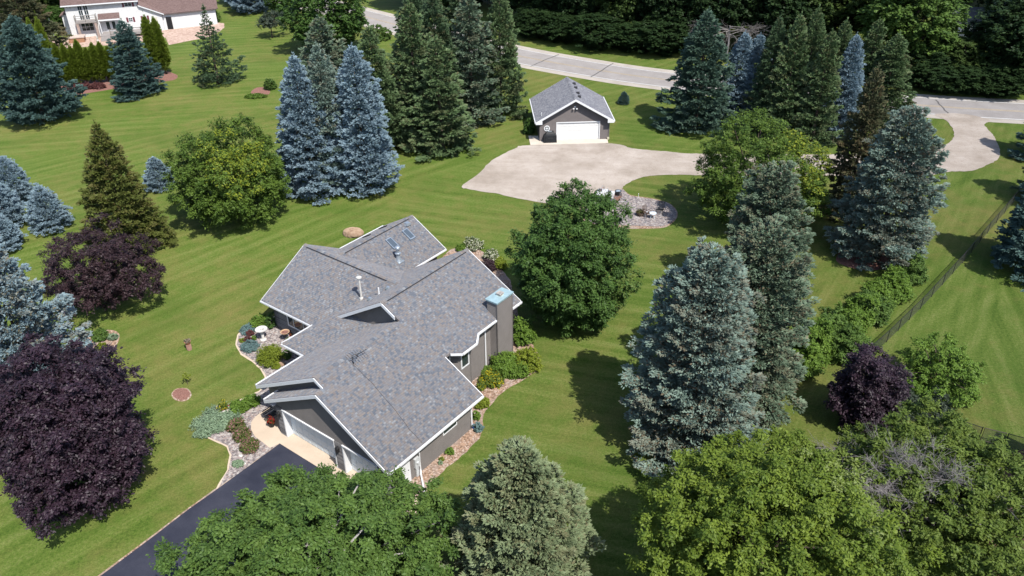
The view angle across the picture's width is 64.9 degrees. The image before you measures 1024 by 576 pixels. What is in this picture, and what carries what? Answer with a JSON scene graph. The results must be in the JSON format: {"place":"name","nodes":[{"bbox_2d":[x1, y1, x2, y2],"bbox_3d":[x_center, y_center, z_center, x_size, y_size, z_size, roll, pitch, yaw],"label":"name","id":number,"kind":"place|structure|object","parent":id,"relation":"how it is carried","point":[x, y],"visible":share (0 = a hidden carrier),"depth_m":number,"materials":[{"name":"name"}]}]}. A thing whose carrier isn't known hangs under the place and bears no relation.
{"place":"outdoors","nodes":[
{"label":"outdoors","id":0,"kind":"place"},
{"bbox_2d":[163,23,223,44],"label":"stone patio","id":1,"kind":"structure","parent":0,"point":[177,35],"depth_m":136.47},
{"bbox_2d":[101,444,413,575],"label":"asphalt driveway","id":2,"kind":"structure","parent":0,"point":[178,530],"depth_m":45.56,"materials":[{"name":"asphalt"}]},
{"bbox_2d":[0,0,1023,575],"bbox_3d":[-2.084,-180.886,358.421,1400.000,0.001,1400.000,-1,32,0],"label":"ground","id":3,"kind":"structure","parent":0,"point":[564,408],"depth_m":66.31,"materials":[{"name":"plant"}]},
{"bbox_2d":[0,183,27,227],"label":"spruce tree","id":4,"kind":"object","parent":3,"relation":"on","point":[8,198],"visible":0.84,"depth_m":74.67,"materials":[{"name":"blue plant"}]},
{"bbox_2d":[0,213,28,253],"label":"spruce tree","id":5,"kind":"object","parent":3,"relation":"on","point":[13,232],"visible":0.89,"depth_m":71.19,"materials":[{"name":"blue plant"}]},
{"bbox_2d":[0,155,39,207],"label":"spruce tree","id":6,"kind":"object","parent":3,"relation":"on","point":[12,171],"visible":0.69,"depth_m":78.23,"materials":[{"name":"blue plant"}]},
{"bbox_2d":[0,0,72,67],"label":"tree","id":7,"kind":"object","parent":3,"relation":"on","point":[22,7],"visible":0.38,"depth_m":119.97,"materials":[{"name":"green plant"}]},
{"bbox_2d":[0,13,87,124],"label":"spruce tree","id":8,"kind":"object","parent":3,"relation":"on","point":[21,95],"visible":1,"depth_m":96.28,"materials":[{"name":"green plant"}]},
{"bbox_2d":[23,185,75,236],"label":"spruce tree","id":9,"kind":"object","parent":3,"relation":"on","point":[39,210],"visible":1,"depth_m":73.69,"materials":[{"name":"blue plant"}]},
{"bbox_2d":[0,234,98,385],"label":"spruce tree","id":10,"kind":"object","parent":3,"relation":"on","point":[13,293],"visible":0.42,"depth_m":49.17,"materials":[{"name":"blue plant"}]},
{"bbox_2d":[0,330,159,540],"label":"purple maple tree","id":11,"kind":"object","parent":3,"relation":"on","point":[81,423],"visible":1,"depth_m":41.76,"materials":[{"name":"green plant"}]},
{"bbox_2d":[37,211,166,320],"bbox_3d":[-31.222,-1.203,61.321,9.559,7.196,10.626,-1,32,0],"label":"plum tree","id":12,"kind":"object","parent":3,"relation":"on","point":[108,286],"visible":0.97,"depth_m":60.30,"materials":[{"name":"purple plant"}]},
{"bbox_2d":[61,70,177,93],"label":"hedge mulch","id":13,"kind":"object","parent":3,"relation":"on","point":[169,76],"visible":0.28,"depth_m":114.09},
{"bbox_2d":[140,9,161,68],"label":"arborvitae","id":14,"kind":"object","parent":13,"relation":"on","point":[146,33],"visible":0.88,"depth_m":113.25,"materials":[{"name":"green plant"}]},
{"bbox_2d":[150,16,171,73],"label":"arborvitae","id":15,"kind":"object","parent":13,"relation":"on","point":[164,52],"visible":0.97,"depth_m":114.21,"materials":[{"name":"green plant"}]},
{"bbox_2d":[76,119,178,264],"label":"spruce tree","id":16,"kind":"object","parent":3,"relation":"on","point":[129,196],"visible":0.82,"depth_m":68.79,"materials":[{"name":"green plant"}]},
{"bbox_2d":[107,18,167,101],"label":"spruce tree","id":17,"kind":"object","parent":3,"relation":"on","point":[128,41],"visible":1,"depth_m":105.98,"materials":[{"name":"green plant"}]},
{"bbox_2d":[59,0,217,41],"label":"white house","id":18,"kind":"structure","parent":3,"relation":"on","point":[98,18],"depth_m":135.59,"materials":[{"name":"paint"}]},
{"bbox_2d":[141,156,174,192],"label":"spruce tree","id":19,"kind":"object","parent":3,"relation":"on","point":[152,166],"visible":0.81,"depth_m":81.36,"materials":[{"name":"blue plant"}]},
{"bbox_2d":[189,4,247,87],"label":"spruce tree","id":20,"kind":"object","parent":3,"relation":"on","point":[212,49],"visible":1,"depth_m":110.19,"materials":[{"name":"green plant"}]},
{"bbox_2d":[156,113,292,230],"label":"maple tree","id":21,"kind":"object","parent":3,"relation":"on","point":[232,200],"visible":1,"depth_m":72.12,"materials":[{"name":"green plant"}]},
{"bbox_2d":[198,319,296,487],"bbox_3d":[-16.731,6.973,54.618,7.393,0.001,17.889,-1,32,0],"label":"front garden bed","id":22,"kind":"object","parent":3,"relation":"on","point":[274,335],"visible":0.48,"depth_m":52.47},
{"bbox_2d":[188,401,243,438],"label":"juniper","id":23,"kind":"object","parent":22,"relation":"on","point":[206,424],"visible":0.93,"depth_m":51.45,"materials":[{"name":"green plant"}]},
{"bbox_2d":[255,343,285,368],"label":"shrub","id":24,"kind":"object","parent":22,"relation":"on","point":[269,355],"visible":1,"depth_m":56.87,"materials":[{"name":"green plant"}]},
{"bbox_2d":[224,0,271,13],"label":"spruce tree","id":25,"kind":"object","parent":3,"relation":"on","point":[239,5],"visible":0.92,"depth_m":146.50,"materials":[{"name":"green plant"}]},
{"bbox_2d":[145,462,462,575],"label":"maple tree","id":26,"kind":"object","parent":3,"relation":"on","point":[278,528],"visible":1,"depth_m":35.74,"materials":[{"name":"green plant"}]},
{"bbox_2d":[273,52,344,204],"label":"spruce tree","id":27,"kind":"object","parent":3,"relation":"on","point":[289,150],"visible":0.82,"depth_m":76.71,"materials":[{"name":"blue plant"}]},
{"bbox_2d":[291,14,350,109],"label":"spruce tree","id":28,"kind":"object","parent":3,"relation":"on","point":[326,35],"visible":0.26,"depth_m":92.63,"materials":[{"name":"green plant"}]},
{"bbox_2d":[275,0,369,53],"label":"broadleaf tree","id":29,"kind":"object","parent":3,"relation":"on","point":[338,16],"visible":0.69,"depth_m":119.33,"materials":[{"name":"green plant"}]},
{"bbox_2d":[294,41,363,192],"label":"spruce tree","id":30,"kind":"object","parent":3,"relation":"on","point":[330,90],"visible":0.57,"depth_m":76.54,"materials":[{"name":"green plant"}]},
{"bbox_2d":[251,406,416,515],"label":"concrete walk","id":31,"kind":"structure","parent":3,"relation":"on","point":[264,433],"depth_m":50.23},
{"bbox_2d":[324,42,404,197],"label":"spruce tree","id":32,"kind":"object","parent":3,"relation":"on","point":[376,144],"visible":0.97,"depth_m":77.32,"materials":[{"name":"blue plant"}]},
{"bbox_2d":[346,23,417,155],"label":"spruce tree","id":33,"kind":"object","parent":3,"relation":"on","point":[379,60],"visible":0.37,"depth_m":86.22,"materials":[{"name":"green plant"}]},
{"bbox_2d":[255,215,521,495],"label":"house","id":34,"kind":"structure","parent":3,"relation":"on","point":[414,316],"depth_m":51.65,"materials":[{"name":"grey"}]},
{"bbox_2d":[281,409,337,467],"bbox_3d":[-12.154,9.028,49.083,4.665,2.200,0.585,21,38,31],"label":"garage door","id":35,"kind":"structure","parent":34,"relation":"in","point":[292,424],"depth_m":49.52,"materials":[{"name":"paint"}]},
{"bbox_2d":[341,445,377,472],"bbox_3d":[-8.573,10.403,46.792,2.925,2.200,0.585,21,38,31],"label":"garage door","id":36,"kind":"structure","parent":34,"relation":"in","point":[352,460],"depth_m":47.26,"materials":[{"name":"paint"}]},
{"bbox_2d":[380,0,449,151],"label":"spruce tree","id":37,"kind":"object","parent":3,"relation":"on","point":[412,38],"visible":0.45,"depth_m":87.32,"materials":[{"name":"green plant"}]},
{"bbox_2d":[396,34,481,161],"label":"spruce tree","id":38,"kind":"object","parent":3,"relation":"on","point":[458,135],"visible":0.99,"depth_m":87.26,"materials":[{"name":"green plant"}]},
{"bbox_2d":[410,0,478,118],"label":"spruce tree","id":39,"kind":"object","parent":3,"relation":"on","point":[441,28],"visible":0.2,"depth_m":92.08,"materials":[{"name":"green plant"}]},
{"bbox_2d":[410,248,535,525],"bbox_3d":[-2.668,4.789,57.905,9.371,0.001,32.208,2,32,4],"label":"side garden bed","id":40,"kind":"object","parent":3,"relation":"on","point":[463,444],"visible":0.2,"depth_m":51.84,"materials":[{"name":"gravel"}]},
{"bbox_2d":[477,368,504,388],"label":"flower plant","id":41,"kind":"object","parent":40,"relation":"on","point":[493,380],"visible":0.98,"depth_m":54.71,"materials":[{"name":"yellow plant"}]},
{"bbox_2d":[489,349,522,379],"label":"shrub","id":42,"kind":"object","parent":40,"relation":"on","point":[503,363],"visible":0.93,"depth_m":55.22,"materials":[{"name":"green plant"}]},
{"bbox_2d":[513,315,537,345],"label":"shrub","id":43,"kind":"object","parent":40,"relation":"on","point":[523,334],"visible":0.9,"depth_m":58.43,"materials":[{"name":"green plant"}]},
{"bbox_2d":[511,345,544,373],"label":"shrub","id":44,"kind":"object","parent":40,"relation":"on","point":[533,359],"visible":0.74,"depth_m":55.60,"materials":[{"name":"green plant"}]},
{"bbox_2d":[449,0,510,128],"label":"spruce tree","id":45,"kind":"object","parent":3,"relation":"on","point":[478,64],"visible":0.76,"depth_m":94.22,"materials":[{"name":"green plant"}]},
{"bbox_2d":[473,0,528,119],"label":"spruce tree","id":46,"kind":"object","parent":3,"relation":"on","point":[506,64],"visible":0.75,"depth_m":96.58,"materials":[{"name":"green plant"}]},
{"bbox_2d":[437,435,606,575],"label":"spruce tree","id":47,"kind":"object","parent":3,"relation":"on","point":[524,506],"visible":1,"depth_m":35.14,"materials":[{"name":"green plant"}]},
{"bbox_2d":[507,3,560,38],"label":"understorey bush","id":48,"kind":"object","parent":3,"relation":"on","point":[527,22],"visible":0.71,"depth_m":129.15,"materials":[{"name":"green plant"}]},
{"bbox_2d":[535,10,589,43],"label":"understorey bush","id":49,"kind":"object","parent":3,"relation":"on","point":[563,34],"visible":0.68,"depth_m":127.09,"materials":[{"name":"green plant"}]},
{"bbox_2d":[529,136,607,144],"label":"garage apron","id":50,"kind":"object","parent":3,"relation":"on","point":[533,140],"visible":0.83,"depth_m":92.71,"materials":[{"name":"concrete"}]},
{"bbox_2d":[529,77,614,140],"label":"detached garage","id":51,"kind":"structure","parent":3,"relation":"on","point":[567,108],"depth_m":92.51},
{"bbox_2d":[556,121,599,139],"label":"garage door","id":52,"kind":"structure","parent":51,"relation":"in","point":[584,129],"depth_m":92.64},
{"bbox_2d":[502,177,644,339],"bbox_3d":[4.503,-2.236,58.517,9.683,11.203,10.146,-20,36,-28],"label":"maple tree","id":53,"kind":"object","parent":3,"relation":"on","point":[551,295],"visible":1,"depth_m":56.36,"materials":[{"name":"green plant"}]},
{"bbox_2d":[550,0,601,24],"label":"broadleaf tree","id":54,"kind":"object","parent":3,"relation":"on","point":[583,6],"visible":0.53,"depth_m":128.22,"materials":[{"name":"green plant"}]},
{"bbox_2d":[568,11,629,50],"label":"understorey bush","id":55,"kind":"object","parent":3,"relation":"on","point":[595,30],"visible":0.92,"depth_m":122.81,"materials":[{"name":"green plant"}]},
{"bbox_2d":[585,0,636,21],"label":"broadleaf tree","id":56,"kind":"object","parent":3,"relation":"on","point":[609,8],"visible":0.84,"depth_m":124.07,"materials":[{"name":"green plant"}]},
{"bbox_2d":[603,18,657,53],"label":"understorey bush","id":57,"kind":"object","parent":3,"relation":"on","point":[629,44],"visible":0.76,"depth_m":121.77,"materials":[{"name":"green plant"}]},
{"bbox_2d":[611,0,677,22],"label":"broadleaf tree","id":58,"kind":"object","parent":3,"relation":"on","point":[640,7],"visible":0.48,"depth_m":123.49,"materials":[{"name":"green plant"}]},
{"bbox_2d":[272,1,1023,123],"bbox_3d":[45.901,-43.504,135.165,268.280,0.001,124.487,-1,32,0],"label":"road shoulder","id":59,"kind":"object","parent":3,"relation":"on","point":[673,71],"visible":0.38,"depth_m":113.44},
{"bbox_2d":[632,15,690,56],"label":"understorey bush","id":60,"kind":"object","parent":3,"relation":"on","point":[661,44],"visible":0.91,"depth_m":119.67,"materials":[{"name":"green plant"}]},
{"bbox_2d":[644,0,713,39],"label":"broadleaf tree","id":61,"kind":"object","parent":3,"relation":"on","point":[689,15],"visible":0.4,"depth_m":120.51,"materials":[{"name":"green plant"}]},
{"bbox_2d":[649,6,737,137],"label":"spruce tree","id":62,"kind":"object","parent":3,"relation":"on","point":[712,68],"visible":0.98,"depth_m":91.76,"materials":[{"name":"green plant"}]},
{"bbox_2d":[618,235,773,479],"bbox_3d":[11.283,3.584,46.281,9.209,14.031,10.617,15,35,24],"label":"spruce tree","id":63,"kind":"object","parent":3,"relation":"on","point":[679,339],"visible":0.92,"depth_m":45.00,"materials":[{"name":"green plant"}]},
{"bbox_2d":[462,113,999,202],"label":"gravel drive","id":64,"kind":"structure","parent":3,"relation":"on","point":[536,173],"depth_m":87.07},
{"bbox_2d":[691,0,774,50],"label":"broadleaf tree","id":65,"kind":"object","parent":3,"relation":"on","point":[731,12],"visible":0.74,"depth_m":118.07,"materials":[{"name":"green plant"}]},
{"bbox_2d":[713,30,756,124],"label":"spruce tree","id":66,"kind":"object","parent":3,"relation":"on","point":[739,57],"visible":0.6,"depth_m":93.50,"materials":[{"name":"blue plant"}]},
{"bbox_2d":[729,34,771,122],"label":"spruce tree","id":67,"kind":"object","parent":3,"relation":"on","point":[758,50],"visible":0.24,"depth_m":93.27,"materials":[{"name":"blue plant"}]},
{"bbox_2d":[685,213,820,429],"bbox_3d":[15.219,1.915,49.654,9.190,13.494,8.888,-12,33,-17],"label":"spruce tree","id":68,"kind":"object","parent":3,"relation":"on","point":[775,356],"visible":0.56,"depth_m":47.42,"materials":[{"name":"green plant"}]},
{"bbox_2d":[683,106,833,222],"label":"maple tree","id":69,"kind":"object","parent":3,"relation":"on","point":[721,173],"visible":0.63,"depth_m":70.21,"materials":[{"name":"green plant"}]},
{"bbox_2d":[736,13,789,131],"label":"spruce tree","id":70,"kind":"object","parent":3,"relation":"on","point":[764,85],"visible":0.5,"depth_m":90.80,"materials":[{"name":"green plant"}]},
{"bbox_2d":[714,160,817,309],"bbox_3d":[19.269,-3.761,60.252,8.702,11.902,8.416,4,32,7],"label":"spruce tree","id":71,"kind":"object","parent":3,"relation":"on","point":[763,200],"visible":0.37,"depth_m":58.14,"materials":[{"name":"green plant"}]},
{"bbox_2d":[753,12,811,143],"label":"spruce tree","id":72,"kind":"object","parent":3,"relation":"on","point":[793,52],"visible":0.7,"depth_m":89.00,"materials":[{"name":"green plant"}]},
{"bbox_2d":[624,424,945,575],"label":"ash tree","id":73,"kind":"object","parent":3,"relation":"on","point":[801,503],"visible":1,"depth_m":33.25,"materials":[{"name":"green plant"}]},
{"bbox_2d":[744,0,838,55],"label":"broadleaf tree","id":74,"kind":"object","parent":3,"relation":"on","point":[773,13],"visible":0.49,"depth_m":115.61,"materials":[{"name":"green plant"}]},
{"bbox_2d":[775,4,827,140],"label":"spruce tree","id":75,"kind":"object","parent":3,"relation":"on","point":[815,41],"visible":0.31,"depth_m":88.13,"materials":[{"name":"green plant"}]},
{"bbox_2d":[790,327,829,380],"bbox_3d":[19.878,4.010,55.032,3.665,3.878,3.688,12,34,20],"label":"shrub","id":76,"kind":"object","parent":3,"relation":"on","point":[812,363],"visible":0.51,"depth_m":54.44,"materials":[{"name":"green plant"}]},
{"bbox_2d":[792,317,839,367],"bbox_3d":[21.336,3.459,56.452,3.692,3.292,3.661,-1,32,0],"label":"shrub","id":77,"kind":"object","parent":3,"relation":"on","point":[822,324],"visible":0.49,"depth_m":55.76,"materials":[{"name":"green plant"}]},
{"bbox_2d":[790,28,843,148],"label":"spruce tree","id":78,"kind":"object","parent":3,"relation":"on","point":[832,76],"visible":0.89,"depth_m":88.26,"materials":[{"name":"green plant"}]},
{"bbox_2d":[772,0,871,36],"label":"broadleaf tree","id":79,"kind":"object","parent":3,"relation":"on","point":[845,11],"visible":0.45,"depth_m":115.20,"materials":[{"name":"green plant"}]},
{"bbox_2d":[809,305,848,350],"bbox_3d":[22.628,2.765,57.760,3.925,3.074,3.128,25,40,35],"label":"shrub","id":80,"kind":"object","parent":3,"relation":"on","point":[840,317],"visible":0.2,"depth_m":57.14,"materials":[{"name":"green plant"}]},
{"bbox_2d":[818,17,855,131],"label":"spruce tree","id":81,"kind":"object","parent":3,"relation":"on","point":[847,37],"visible":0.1,"depth_m":90.85,"materials":[{"name":"green plant"}]},
{"bbox_2d":[817,34,866,138],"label":"spruce tree","id":82,"kind":"object","parent":3,"relation":"on","point":[851,86],"visible":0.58,"depth_m":89.49,"materials":[{"name":"blue plant"}]},
{"bbox_2d":[820,307,871,348],"bbox_3d":[24.009,2.789,58.046,3.640,2.705,3.668,-1,32,0],"label":"shrub","id":83,"kind":"object","parent":3,"relation":"on","point":[856,321],"visible":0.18,"depth_m":57.66,"materials":[{"name":"green plant"}]},
{"bbox_2d":[830,322,872,365],"bbox_3d":[23.651,3.898,56.328,3.209,2.630,3.107,-1,32,0],"label":"shrub","id":84,"kind":"object","parent":3,"relation":"on","point":[855,334],"visible":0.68,"depth_m":56.00,"materials":[{"name":"green plant"}]},
{"bbox_2d":[815,63,889,222],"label":"spruce tree","id":85,"kind":"object","parent":3,"relation":"on","point":[864,121],"visible":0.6,"depth_m":72.18,"materials":[{"name":"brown plant"}]},
{"bbox_2d":[833,293,880,329],"bbox_3d":[25.575,1.516,59.766,3.209,3.032,2.893,16,36,25],"label":"shrub","id":86,"kind":"object","parent":3,"relation":"on","point":[851,302],"visible":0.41,"depth_m":59.39,"materials":[{"name":"green plant"}]},
{"bbox_2d":[836,245,896,269],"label":"mulch bed","id":87,"kind":"object","parent":3,"relation":"on","point":[849,262],"visible":0.36,"depth_m":68.69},
{"bbox_2d":[823,341,914,432],"bbox_3d":[21.858,5.989,49.664,5.127,6.174,4.886,-1,32,0],"label":"purple maple tree","id":88,"kind":"object","parent":3,"relation":"on","point":[862,387],"visible":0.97,"depth_m":48.46,"materials":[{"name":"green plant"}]},
{"bbox_2d":[854,17,890,105],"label":"spruce tree","id":89,"kind":"object","parent":3,"relation":"on","point":[871,46],"visible":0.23,"depth_m":95.28,"materials":[{"name":"green plant"}]},
{"bbox_2d":[854,288,896,326],"bbox_3d":[27.430,1.405,60.457,2.988,2.458,3.266,-1,32,0],"label":"shrub","id":90,"kind":"object","parent":3,"relation":"on","point":[886,309],"visible":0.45,"depth_m":59.96,"materials":[{"name":"green plant"}]},
{"bbox_2d":[858,278,904,311],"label":"shrub","id":91,"kind":"object","parent":3,"relation":"on","point":[883,290],"visible":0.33,"depth_m":61.86,"materials":[{"name":"green plant"}]},
{"bbox_2d":[855,31,916,123],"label":"spruce tree","id":92,"kind":"object","parent":3,"relation":"on","point":[895,99],"visible":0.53,"depth_m":93.75,"materials":[{"name":"green plant"}]},
{"bbox_2d":[823,103,950,271],"bbox_3d":[30.696,-8.415,65.719,9.399,13.630,10.836,18,36,27],"label":"spruce tree","id":93,"kind":"object","parent":3,"relation":"on","point":[908,234],"visible":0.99,"depth_m":64.50,"materials":[{"name":"green plant"}]},
{"bbox_2d":[875,264,916,303],"bbox_3d":[30.113,-0.351,63.265,3.808,2.441,3.320,-13,34,-20],"label":"shrub","id":94,"kind":"object","parent":3,"relation":"on","point":[904,287],"visible":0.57,"depth_m":62.81,"materials":[{"name":"green plant"}]},
{"bbox_2d":[890,253,929,285],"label":"shrub","id":95,"kind":"object","parent":3,"relation":"on","point":[917,272],"visible":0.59,"depth_m":65.01,"materials":[{"name":"green plant"}]},
{"bbox_2d":[855,0,972,57],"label":"broadleaf tree","id":96,"kind":"object","parent":3,"relation":"on","point":[942,25],"visible":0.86,"depth_m":105.32,"materials":[{"name":"green plant"}]},
{"bbox_2d":[808,393,1023,575],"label":"ash tree","id":97,"kind":"object","parent":3,"relation":"on","point":[920,477],"visible":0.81,"depth_m":37.49,"materials":[{"name":"green plant"}]},
{"bbox_2d":[894,41,963,85],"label":"broadleaf tree","id":98,"kind":"object","parent":3,"relation":"on","point":[916,60],"visible":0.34,"depth_m":105.69,"materials":[{"name":"green plant"}]},
{"bbox_2d":[908,60,969,94],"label":"understorey bush","id":99,"kind":"object","parent":3,"relation":"on","point":[931,84],"visible":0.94,"depth_m":103.92,"materials":[{"name":"green plant"}]},
{"bbox_2d":[899,331,987,408],"bbox_3d":[28.213,5.144,52.532,5.414,4.474,7.469,15,35,23],"label":"tree","id":100,"kind":"object","parent":3,"relation":"on","point":[925,364],"visible":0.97,"depth_m":51.93,"materials":[{"name":"green plant"}]},
{"bbox_2d":[872,186,1022,350],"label":"chain link fence","id":101,"kind":"object","parent":3,"relation":"on","point":[957,262],"visible":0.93,"depth_m":64.74,"materials":[{"name":"black metal"}]},
{"bbox_2d":[934,31,1002,77],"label":"broadleaf tree","id":102,"kind":"object","parent":3,"relation":"on","point":[962,44],"visible":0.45,"depth_m":104.38,"materials":[{"name":"green plant"}]},
{"bbox_2d":[942,59,1006,95],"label":"understorey bush","id":103,"kind":"object","parent":3,"relation":"on","point":[968,89],"visible":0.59,"depth_m":102.93,"materials":[{"name":"green plant"}]},
{"bbox_2d":[959,0,1023,74],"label":"broadleaf tree","id":104,"kind":"object","parent":3,"relation":"on","point":[991,30],"visible":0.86,"depth_m":102.92,"materials":[{"name":"green plant"}]},
{"bbox_2d":[965,57,1023,98],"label":"understorey bush","id":105,"kind":"object","parent":3,"relation":"on","point":[1012,85],"visible":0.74,"depth_m":102.18,"materials":[{"name":"green plant"}]},
{"bbox_2d":[990,183,1023,291],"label":"spruce tree","id":106,"kind":"object","parent":3,"relation":"on","point":[1009,250],"visible":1,"depth_m":65.19,"materials":[{"name":"green plant"}]},
{"bbox_2d":[587,189,676,225],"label":"cobble patio","id":107,"kind":"structure","parent":0,"point":[668,216],"depth_m":77.09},
{"bbox_2d":[306,0,1023,119],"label":"road","id":108,"kind":"structure","parent":0,"point":[987,107],"depth_m":113.83,"materials":[{"name":"asphalt"}]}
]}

